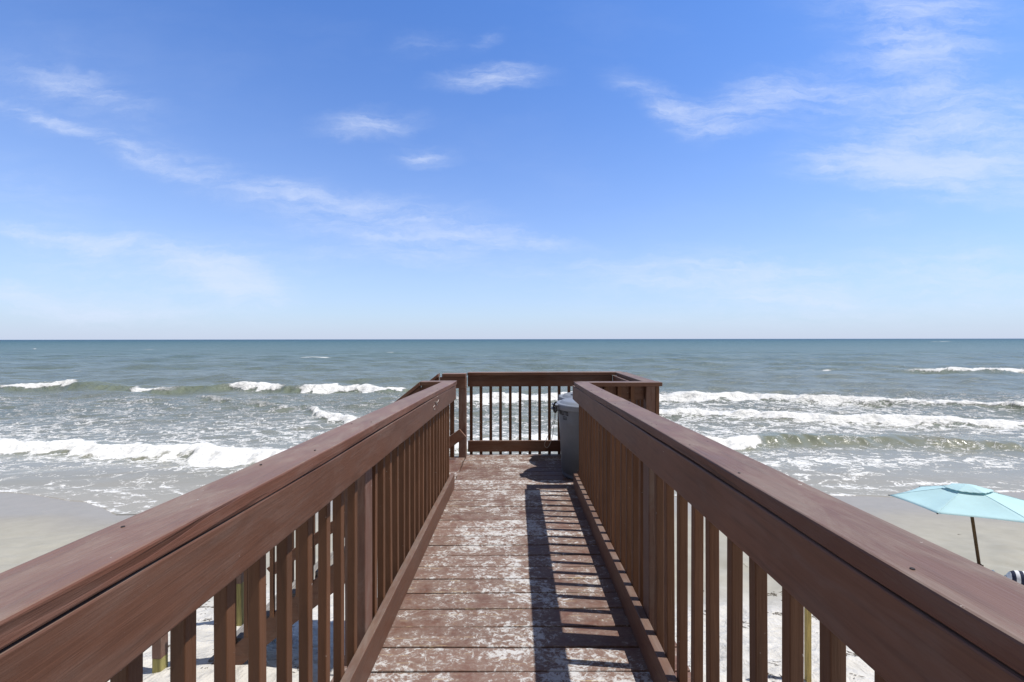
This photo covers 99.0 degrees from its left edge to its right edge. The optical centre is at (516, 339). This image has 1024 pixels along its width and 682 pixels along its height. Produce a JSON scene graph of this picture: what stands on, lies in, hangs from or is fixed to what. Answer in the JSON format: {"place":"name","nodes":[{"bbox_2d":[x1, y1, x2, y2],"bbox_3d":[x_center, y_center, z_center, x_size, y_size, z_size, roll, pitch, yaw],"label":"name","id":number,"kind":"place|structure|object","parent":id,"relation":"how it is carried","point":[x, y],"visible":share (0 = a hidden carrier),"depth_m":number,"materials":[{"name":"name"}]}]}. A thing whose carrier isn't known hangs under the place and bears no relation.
{"place":"outdoors","nodes":[
{"label":"outdoors","id":0,"kind":"place"},
{"bbox_2d":[0,339,1023,514],"bbox_3d":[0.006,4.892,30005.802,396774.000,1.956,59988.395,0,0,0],"label":"sea","id":1,"kind":"structure","parent":0,"point":[120,427],"depth_m":34.37,"materials":[{"name":"liquid"}]},
{"bbox_2d":[0,492,1023,681],"bbox_3d":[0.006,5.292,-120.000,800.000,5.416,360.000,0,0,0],"label":"sand beach","id":2,"kind":"structure","parent":0,"point":[33,526],"depth_m":8.57,"materials":[{"name":"beige sand"}]},
{"bbox_2d":[152,373,466,672],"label":"beach stairs","id":3,"kind":"structure","parent":2,"relation":"on","point":[159,655],"depth_m":4.33,"materials":[{"name":"brown paint"}]},
{"bbox_2d":[330,490,690,681],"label":"boardwalk","id":4,"kind":"structure","parent":2,"relation":"on","point":[511,585],"depth_m":2.29,"materials":[{"name":"brown paint"}]},
{"bbox_2d":[0,381,455,681],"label":"walkway railing","id":5,"kind":"object","parent":4,"relation":"attached to","point":[113,603],"visible":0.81,"depth_m":1.09,"materials":[{"name":"brown paint"}]},
{"bbox_2d":[573,382,1023,681],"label":"walkway railing","id":6,"kind":"object","parent":4,"relation":"attached to","point":[885,601],"visible":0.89,"depth_m":1.02,"materials":[{"name":"brown paint"}]},
{"bbox_2d":[449,454,573,489],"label":"viewing platform","id":7,"kind":"structure","parent":2,"relation":"on","point":[508,472],"depth_m":4.70,"materials":[{"name":"brown paint"}]},
{"bbox_2d":[467,371,661,475],"bbox_3d":[0.380,1.070,4.848,1.992,1.320,1.427,0,0,0],"label":"platform railing","id":8,"kind":"object","parent":7,"relation":"attached to","point":[642,392],"visible":0.48,"depth_m":5.43,"materials":[{"name":"brown paint"}]},
{"bbox_2d":[551,397,578,479],"bbox_3d":[0.723,1.027,4.615,0.629,0.806,0.629,0,0,34],"label":"trash bin","id":9,"kind":"object","parent":7,"relation":"on","point":[568,410],"visible":0.49,"depth_m":4.43,"materials":[{"name":"grey plastic"}]},
{"bbox_2d":[544,401,556,447],"bbox_3d":[0.350,0.883,4.522,0.133,0.496,0.062,0,0,0],"label":"bungee cord","id":10,"kind":"object","parent":9,"relation":"hanging from","point":[555,402],"visible":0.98,"depth_m":4.55,"materials":[{"name":"black rubber"}]},
{"bbox_2d":[557,392,572,399],"bbox_3d":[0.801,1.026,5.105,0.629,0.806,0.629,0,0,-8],"label":"lid","id":11,"kind":"object","parent":9,"relation":"on","point":[565,395],"visible":0.16,"depth_m":5.05,"materials":[{"name":"grey plastic"}]},
{"bbox_2d":[804,607,811,681],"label":"wooden stake","id":12,"kind":"object","parent":2,"relation":"on","point":[807,651],"visible":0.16,"depth_m":4.17,"materials":[{"name":"yellow wood"}]},
{"bbox_2d":[888,483,1023,565],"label":"beach umbrella","id":13,"kind":"object","parent":2,"relation":"on","point":[971,501],"visible":0.99,"depth_m":6.83,"materials":[{"name":"teal fabric"}]},
{"bbox_2d":[992,570,1023,584],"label":"beach chair","id":14,"kind":"object","parent":2,"relation":"on","point":[1016,576],"visible":0.2,"depth_m":6.07,"materials":[{"name":"white fabric"}]},
{"bbox_2d":[0,0,1023,339],"label":"sky","id":15,"kind":"structure","parent":0,"point":[170,169],"materials":[{"name":"blue"}]},
{"bbox_2d":[167,534,959,681],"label":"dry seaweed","id":16,"kind":"object","parent":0,"point":[689,665],"visible":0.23,"depth_m":5.39,"materials":[{"name":"brown plant"}]}
]}

